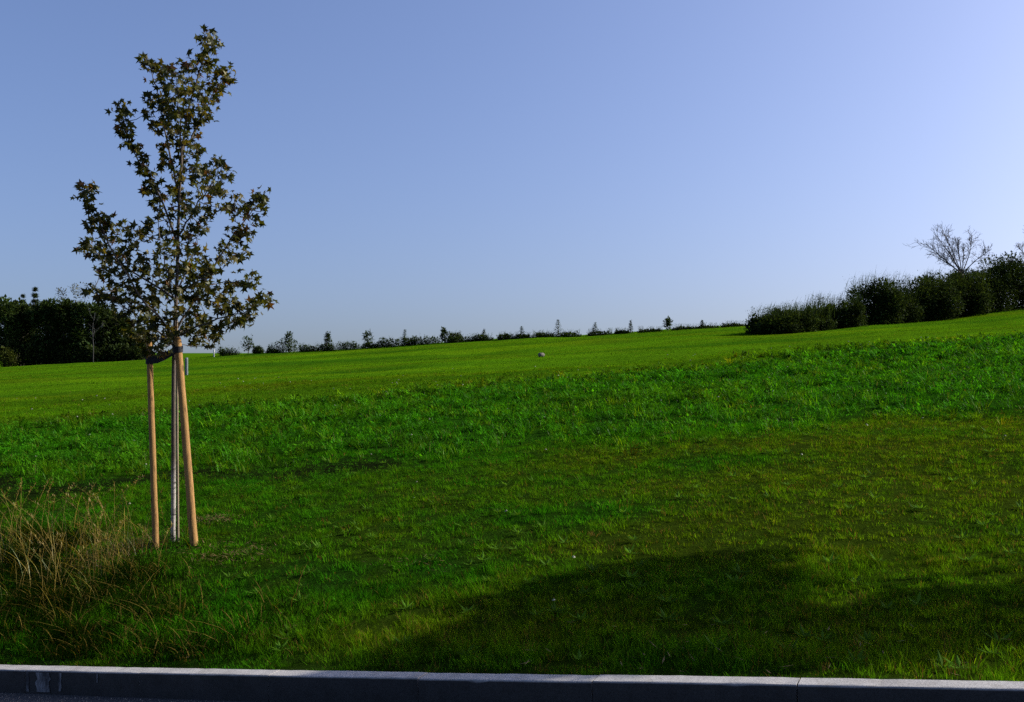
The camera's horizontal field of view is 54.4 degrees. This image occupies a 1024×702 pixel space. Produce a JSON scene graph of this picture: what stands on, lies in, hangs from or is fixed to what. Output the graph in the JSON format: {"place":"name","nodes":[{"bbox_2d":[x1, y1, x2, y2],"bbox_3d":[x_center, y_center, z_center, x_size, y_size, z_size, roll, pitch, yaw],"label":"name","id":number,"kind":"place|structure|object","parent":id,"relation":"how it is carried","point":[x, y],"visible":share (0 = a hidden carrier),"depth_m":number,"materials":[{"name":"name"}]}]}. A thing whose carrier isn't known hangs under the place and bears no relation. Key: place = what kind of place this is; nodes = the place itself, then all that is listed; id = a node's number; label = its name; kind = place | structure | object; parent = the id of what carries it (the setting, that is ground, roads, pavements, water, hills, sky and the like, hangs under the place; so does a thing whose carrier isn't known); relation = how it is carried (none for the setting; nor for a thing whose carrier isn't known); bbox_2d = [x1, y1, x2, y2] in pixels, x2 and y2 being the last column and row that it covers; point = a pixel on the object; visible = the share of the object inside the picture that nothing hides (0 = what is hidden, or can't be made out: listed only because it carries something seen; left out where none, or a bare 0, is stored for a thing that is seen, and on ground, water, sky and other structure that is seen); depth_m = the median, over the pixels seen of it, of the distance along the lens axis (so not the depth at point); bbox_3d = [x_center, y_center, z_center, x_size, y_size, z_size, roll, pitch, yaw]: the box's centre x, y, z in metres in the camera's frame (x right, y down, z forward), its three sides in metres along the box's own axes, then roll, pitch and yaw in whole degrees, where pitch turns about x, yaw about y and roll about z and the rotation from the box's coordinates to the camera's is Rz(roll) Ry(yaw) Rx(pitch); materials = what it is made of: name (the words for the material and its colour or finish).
{"place":"outdoors","nodes":[
{"label":"outdoors","id":0,"kind":"place"},
{"bbox_2d":[27,287,41,340],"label":"fir tree","id":1,"kind":"object","parent":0,"point":[33,300],"visible":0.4,"depth_m":135.78,"materials":[{"name":"green plant"}]},
{"bbox_2d":[0,692,249,701],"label":"road","id":2,"kind":"structure","parent":0,"point":[54,698],"depth_m":6.83,"materials":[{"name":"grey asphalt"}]},
{"bbox_2d":[0,306,1023,680],"bbox_3d":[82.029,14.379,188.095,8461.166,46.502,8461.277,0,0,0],"label":"ground","id":3,"kind":"structure","parent":0,"point":[470,362],"depth_m":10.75,"materials":[{"name":"green plant"}]},
{"bbox_2d":[0,346,20,366],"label":"shrub","id":4,"kind":"object","parent":3,"relation":"on","point":[5,358],"visible":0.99,"depth_m":126.86,"materials":[{"name":"green plant"}]},
{"bbox_2d":[0,294,25,366],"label":"broadleaf tree","id":5,"kind":"object","parent":3,"relation":"on","point":[7,330],"visible":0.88,"depth_m":130.28,"materials":[{"name":"green plant"}]},
{"bbox_2d":[0,299,28,365],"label":"broadleaf tree","id":6,"kind":"object","parent":3,"relation":"on","point":[3,322],"visible":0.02,"depth_m":141.50,"materials":[{"name":"green plant"}]},
{"bbox_2d":[5,297,34,361],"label":"broadleaf tree","id":7,"kind":"object","parent":3,"relation":"on","point":[22,307],"visible":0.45,"depth_m":132.32,"materials":[{"name":"green plant"}]},
{"bbox_2d":[21,293,26,362],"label":"fir tree","id":8,"kind":"object","parent":3,"relation":"on","point":[22,295],"visible":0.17,"depth_m":136.87,"materials":[{"name":"green plant"}]},
{"bbox_2d":[7,340,55,365],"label":"shrub","id":9,"kind":"object","parent":3,"relation":"on","point":[32,357],"visible":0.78,"depth_m":129.72,"materials":[{"name":"green plant"}]},
{"bbox_2d":[27,298,47,337],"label":"broadleaf tree","id":10,"kind":"object","parent":3,"relation":"on","point":[38,310],"visible":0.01,"depth_m":142.51,"materials":[{"name":"green plant"}]},
{"bbox_2d":[23,298,58,358],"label":"broadleaf tree","id":11,"kind":"object","parent":3,"relation":"on","point":[42,315],"visible":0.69,"depth_m":130.88,"materials":[{"name":"green plant"}]},
{"bbox_2d":[43,298,76,363],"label":"broadleaf tree","id":12,"kind":"object","parent":3,"relation":"on","point":[60,322],"visible":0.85,"depth_m":129.97,"materials":[{"name":"green plant"}]},
{"bbox_2d":[56,287,66,357],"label":"thin leaved tree","id":13,"kind":"object","parent":3,"relation":"on","point":[59,290],"visible":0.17,"depth_m":139.88,"materials":[{"name":"green plant"}]},
{"bbox_2d":[68,281,89,353],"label":"thin leaved tree","id":14,"kind":"object","parent":3,"relation":"on","point":[77,294],"visible":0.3,"depth_m":139.75,"materials":[{"name":"green plant"}]},
{"bbox_2d":[67,300,100,362],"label":"broadleaf tree","id":15,"kind":"object","parent":3,"relation":"on","point":[80,333],"visible":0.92,"depth_m":130.04,"materials":[{"name":"green plant"}]},
{"bbox_2d":[87,304,102,361],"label":"dead trunk","id":16,"kind":"object","parent":3,"relation":"on","point":[94,331],"visible":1,"depth_m":127.96,"materials":[{"name":"grey plant"}]},
{"bbox_2d":[73,342,121,362],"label":"shrub","id":17,"kind":"object","parent":3,"relation":"on","point":[88,357],"visible":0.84,"depth_m":129.39,"materials":[{"name":"green plant"}]},
{"bbox_2d":[89,302,118,361],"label":"broadleaf tree","id":18,"kind":"object","parent":3,"relation":"on","point":[104,314],"visible":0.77,"depth_m":131.17,"materials":[{"name":"green plant"}]},
{"bbox_2d":[0,473,208,616],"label":"dry grass","id":19,"kind":"structure","parent":3,"relation":"on","point":[108,553],"depth_m":10.09,"materials":[{"name":"plant"}]},
{"bbox_2d":[105,317,134,351],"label":"broadleaf tree","id":20,"kind":"object","parent":3,"relation":"on","point":[123,325],"visible":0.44,"depth_m":132.01,"materials":[{"name":"green plant"}]},
{"bbox_2d":[108,343,145,360],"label":"shrub","id":21,"kind":"object","parent":3,"relation":"on","point":[126,355],"visible":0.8,"depth_m":129.69,"materials":[{"name":"green plant"}]},
{"bbox_2d":[125,329,147,351],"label":"broadleaf tree","id":22,"kind":"object","parent":3,"relation":"on","point":[141,344],"visible":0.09,"depth_m":132.77,"materials":[{"name":"green plant"}]},
{"bbox_2d":[146,340,158,548],"bbox_3d":[-3.800,1.000,10.533,0.069,2.240,0.278,0,0,-38],"label":"wooden stake","id":23,"kind":"object","parent":3,"relation":"on","point":[153,470],"visible":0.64,"depth_m":10.50,"materials":[{"name":"brown wood"}]},
{"bbox_2d":[70,23,277,541],"bbox_3d":[-3.648,-0.692,10.740,2.726,5.553,1.637,0,0,21],"label":"sweetgum sapling","id":24,"kind":"object","parent":3,"relation":"on","point":[207,269],"visible":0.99,"depth_m":10.60,"materials":[{"name":"green plant"}]},
{"bbox_2d":[146,345,182,363],"bbox_3d":[-3.689,0.036,10.655,0.406,0.205,0.222,0,0,7],"label":"tree tie","id":25,"kind":"object","parent":24,"relation":"attached to","point":[153,359],"visible":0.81,"depth_m":10.57,"materials":[{"name":"black rubber"}]},
{"bbox_2d":[176,319,178,541],"bbox_3d":[-3.577,0.849,10.651,0.027,2.448,0.050,0,0,18],"label":"support cane","id":26,"kind":"object","parent":3,"relation":"on","point":[177,466],"visible":0.73,"depth_m":10.64,"materials":[{"name":"grey wood"}]},
{"bbox_2d":[0,506,362,664],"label":"rough grass","id":27,"kind":"structure","parent":3,"relation":"on","point":[65,603],"depth_m":8.43,"materials":[{"name":"green plant"}]},
{"bbox_2d":[174,337,198,545],"bbox_3d":[-3.439,0.969,10.511,0.330,2.237,0.086,0,0,29],"label":"wooden stake","id":28,"kind":"object","parent":3,"relation":"on","point":[190,502],"visible":0.85,"depth_m":10.48,"materials":[{"name":"brown wood"}]},
{"bbox_2d":[185,357,187,374],"bbox_3d":[-19.941,0.965,61.023,0.186,1.145,0.184,0,0,0],"label":"marker post","id":29,"kind":"object","parent":3,"relation":"on","point":[186,366],"visible":0.87,"depth_m":60.94,"materials":[{"name":"grey plastic"}]},
{"bbox_2d":[217,345,241,355],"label":"hedge bush","id":30,"kind":"object","parent":3,"relation":"on","point":[225,352],"visible":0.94,"depth_m":106.49,"materials":[{"name":"green plant"}]},
{"bbox_2d":[241,335,253,353],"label":"sapling tree","id":31,"kind":"object","parent":3,"relation":"on","point":[249,344],"visible":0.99,"depth_m":106.38,"materials":[{"name":"green plant"}]},
{"bbox_2d":[252,345,264,353],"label":"hedge bush","id":32,"kind":"object","parent":3,"relation":"on","point":[257,349],"visible":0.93,"depth_m":105.95,"materials":[{"name":"green plant"}]},
{"bbox_2d":[265,347,279,352],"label":"hedge bush","id":33,"kind":"object","parent":3,"relation":"on","point":[267,350],"visible":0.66,"depth_m":105.25,"materials":[{"name":"green plant"}]},
{"bbox_2d":[268,336,300,352],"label":"hedge bush","id":34,"kind":"object","parent":3,"relation":"on","point":[282,350],"visible":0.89,"depth_m":104.82,"materials":[{"name":"green plant"}]},
{"bbox_2d":[284,331,292,350],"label":"sapling tree","id":35,"kind":"object","parent":3,"relation":"on","point":[287,335],"visible":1,"depth_m":104.63,"materials":[{"name":"green plant"}]},
{"bbox_2d":[299,343,318,351],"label":"hedge bush","id":36,"kind":"object","parent":3,"relation":"on","point":[306,349],"visible":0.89,"depth_m":103.67,"materials":[{"name":"green plant"}]},
{"bbox_2d":[317,342,335,351],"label":"hedge bush","id":37,"kind":"object","parent":3,"relation":"on","point":[323,348],"visible":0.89,"depth_m":103.05,"materials":[{"name":"green plant"}]},
{"bbox_2d":[323,331,331,347],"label":"sapling tree","id":38,"kind":"object","parent":3,"relation":"on","point":[326,340],"visible":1,"depth_m":103.32,"materials":[{"name":"green plant"}]},
{"bbox_2d":[333,340,360,350],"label":"hedge bush","id":39,"kind":"object","parent":3,"relation":"on","point":[353,346],"visible":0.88,"depth_m":102.49,"materials":[{"name":"green plant"}]},
{"bbox_2d":[362,330,373,347],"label":"sapling tree","id":40,"kind":"object","parent":3,"relation":"on","point":[366,336],"visible":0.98,"depth_m":102.21,"materials":[{"name":"green plant"}]},
{"bbox_2d":[360,339,380,348],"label":"hedge bush","id":41,"kind":"object","parent":3,"relation":"on","point":[368,345],"visible":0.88,"depth_m":101.59,"materials":[{"name":"green plant"}]},
{"bbox_2d":[377,337,400,347],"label":"hedge bush","id":42,"kind":"object","parent":3,"relation":"on","point":[389,344],"visible":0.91,"depth_m":101.71,"materials":[{"name":"green plant"}]},
{"bbox_2d":[399,335,416,345],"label":"hedge bush","id":43,"kind":"object","parent":3,"relation":"on","point":[408,341],"visible":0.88,"depth_m":101.20,"materials":[{"name":"green plant"}]},
{"bbox_2d":[413,335,442,344],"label":"hedge bush","id":44,"kind":"object","parent":3,"relation":"on","point":[424,341],"visible":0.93,"depth_m":101.03,"materials":[{"name":"green plant"}]},
{"bbox_2d":[439,326,447,342],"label":"sapling tree","id":45,"kind":"object","parent":3,"relation":"on","point":[443,333],"visible":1,"depth_m":100.40,"materials":[{"name":"green plant"}]},
{"bbox_2d":[446,331,462,342],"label":"hedge bush","id":46,"kind":"object","parent":3,"relation":"on","point":[457,334],"visible":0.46,"depth_m":100.69,"materials":[{"name":"green plant"}]},
{"bbox_2d":[444,333,472,343],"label":"hedge bush","id":47,"kind":"object","parent":3,"relation":"on","point":[456,339],"visible":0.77,"depth_m":99.51,"materials":[{"name":"green plant"}]},
{"bbox_2d":[470,332,493,340],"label":"hedge bush","id":48,"kind":"object","parent":3,"relation":"on","point":[481,337],"visible":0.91,"depth_m":99.28,"materials":[{"name":"green plant"}]},
{"bbox_2d":[496,332,514,339],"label":"hedge bush","id":49,"kind":"object","parent":3,"relation":"on","point":[505,336],"visible":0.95,"depth_m":98.92,"materials":[{"name":"green plant"}]},
{"bbox_2d":[0,329,1023,486],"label":"tall weeds","id":50,"kind":"object","parent":3,"relation":"on","point":[833,368],"visible":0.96,"depth_m":23.17,"materials":[{"name":"green plant"}]},
{"bbox_2d":[0,665,1023,701],"bbox_3d":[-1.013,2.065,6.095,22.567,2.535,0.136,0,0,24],"label":"kerb","id":51,"kind":"structure","parent":3,"relation":"on","point":[264,685],"depth_m":5.71,"materials":[{"name":"concrete"}]},
{"bbox_2d":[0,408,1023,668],"bbox_3d":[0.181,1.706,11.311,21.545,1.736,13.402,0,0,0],"label":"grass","id":52,"kind":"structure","parent":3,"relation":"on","point":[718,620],"depth_m":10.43,"materials":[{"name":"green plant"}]},
{"bbox_2d":[16,341,1020,600],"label":"wildflowers","id":53,"kind":"object","parent":3,"relation":"on","point":[544,417],"visible":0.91,"depth_m":21.11,"materials":[{"name":"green plant"}]},
{"bbox_2d":[514,332,531,338],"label":"hedge bush","id":54,"kind":"object","parent":3,"relation":"on","point":[518,336],"visible":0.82,"depth_m":98.96,"materials":[{"name":"green plant"}]},
{"bbox_2d":[530,330,554,337],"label":"hedge bush","id":55,"kind":"object","parent":3,"relation":"on","point":[540,334],"visible":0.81,"depth_m":99.12,"materials":[{"name":"green plant"}]},
{"bbox_2d":[552,319,561,336],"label":"sapling tree","id":56,"kind":"object","parent":3,"relation":"on","point":[558,322],"visible":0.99,"depth_m":99.02,"materials":[{"name":"green plant"}]},
{"bbox_2d":[554,329,581,336],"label":"hedge bush","id":57,"kind":"object","parent":3,"relation":"on","point":[570,334],"visible":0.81,"depth_m":98.34,"materials":[{"name":"green plant"}]},
{"bbox_2d":[168,513,1009,674],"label":"straw litter","id":58,"kind":"object","parent":3,"relation":"on","point":[402,573],"visible":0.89,"depth_m":9.64,"materials":[{"name":"beige plant"}]},
{"bbox_2d":[590,322,598,335],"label":"sapling tree","id":59,"kind":"object","parent":3,"relation":"on","point":[595,329],"visible":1,"depth_m":98.68,"materials":[{"name":"green plant"}]},
{"bbox_2d":[586,328,611,335],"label":"hedge bush","id":60,"kind":"object","parent":3,"relation":"on","point":[599,333],"visible":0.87,"depth_m":98.55,"materials":[{"name":"green plant"}]},
{"bbox_2d":[613,327,629,333],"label":"hedge bush","id":61,"kind":"object","parent":3,"relation":"on","point":[616,331],"visible":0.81,"depth_m":98.51,"materials":[{"name":"green plant"}]},
{"bbox_2d":[628,320,633,333],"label":"sapling tree","id":62,"kind":"object","parent":3,"relation":"on","point":[629,326],"visible":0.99,"depth_m":98.57,"materials":[{"name":"green plant"}]},
{"bbox_2d":[637,326,662,332],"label":"hedge bush","id":63,"kind":"object","parent":3,"relation":"on","point":[646,330],"visible":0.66,"depth_m":98.68,"materials":[{"name":"green plant"}]},
{"bbox_2d":[662,316,672,329],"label":"sapling tree","id":64,"kind":"object","parent":3,"relation":"on","point":[667,322],"visible":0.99,"depth_m":98.44,"materials":[{"name":"green plant"}]},
{"bbox_2d":[670,323,693,330],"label":"hedge bush","id":65,"kind":"object","parent":3,"relation":"on","point":[680,327],"visible":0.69,"depth_m":98.56,"materials":[{"name":"green plant"}]},
{"bbox_2d":[692,322,720,328],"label":"hedge bush","id":66,"kind":"object","parent":3,"relation":"on","point":[705,326],"visible":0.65,"depth_m":98.50,"materials":[{"name":"green plant"}]},
{"bbox_2d":[720,320,744,326],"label":"hedge bush","id":67,"kind":"object","parent":3,"relation":"on","point":[731,325],"visible":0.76,"depth_m":98.76,"materials":[{"name":"green plant"}]},
{"bbox_2d":[742,304,804,333],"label":"hedge shrub","id":68,"kind":"object","parent":3,"relation":"on","point":[758,325],"visible":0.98,"depth_m":67.35,"materials":[{"name":"green plant"}]},
{"bbox_2d":[760,301,820,332],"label":"hedge shrub","id":69,"kind":"object","parent":3,"relation":"on","point":[808,322],"visible":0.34,"depth_m":68.18,"materials":[{"name":"green plant"}]},
{"bbox_2d":[782,297,838,330],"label":"hedge shrub","id":70,"kind":"object","parent":3,"relation":"on","point":[825,323],"visible":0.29,"depth_m":69.73,"materials":[{"name":"green plant"}]},
{"bbox_2d":[802,291,868,327],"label":"hedge shrub","id":71,"kind":"object","parent":3,"relation":"on","point":[847,311],"visible":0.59,"depth_m":71.48,"materials":[{"name":"green plant"}]},
{"bbox_2d":[842,270,913,324],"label":"hedge shrub","id":72,"kind":"object","parent":3,"relation":"on","point":[884,303],"visible":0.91,"depth_m":74.26,"materials":[{"name":"green plant"}]},
{"bbox_2d":[891,282,925,322],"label":"hedge shrub","id":73,"kind":"object","parent":3,"relation":"on","point":[911,303],"visible":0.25,"depth_m":76.03,"materials":[{"name":"green plant"}]},
{"bbox_2d":[891,271,968,321],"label":"hedge shrub","id":74,"kind":"object","parent":3,"relation":"on","point":[928,287],"visible":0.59,"depth_m":77.82,"materials":[{"name":"green plant"}]},
{"bbox_2d":[910,224,994,278],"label":"bare tree","id":75,"kind":"object","parent":3,"relation":"on","point":[953,251],"visible":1,"depth_m":81.78,"materials":[{"name":"plant"}]},
{"bbox_2d":[917,265,996,317],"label":"hedge shrub","id":76,"kind":"object","parent":3,"relation":"on","point":[978,300],"visible":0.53,"depth_m":79.82,"materials":[{"name":"green plant"}]},
{"bbox_2d":[949,265,1020,312],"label":"hedge shrub","id":77,"kind":"object","parent":3,"relation":"on","point":[994,280],"visible":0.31,"depth_m":82.29,"materials":[{"name":"green plant"}]},
{"bbox_2d":[974,250,1023,309],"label":"hedge shrub","id":78,"kind":"object","parent":3,"relation":"on","point":[1017,270],"visible":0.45,"depth_m":84.17,"materials":[{"name":"green plant"}]},
{"bbox_2d":[1005,225,1023,265],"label":"bare tree","id":79,"kind":"object","parent":3,"relation":"on","point":[1018,245],"visible":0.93,"depth_m":84.33,"materials":[{"name":"plant"}]},
{"bbox_2d":[0,0,1023,352],"label":"sky","id":80,"kind":"structure","parent":0,"point":[468,167],"materials":[{"name":"blue"}]}
]}

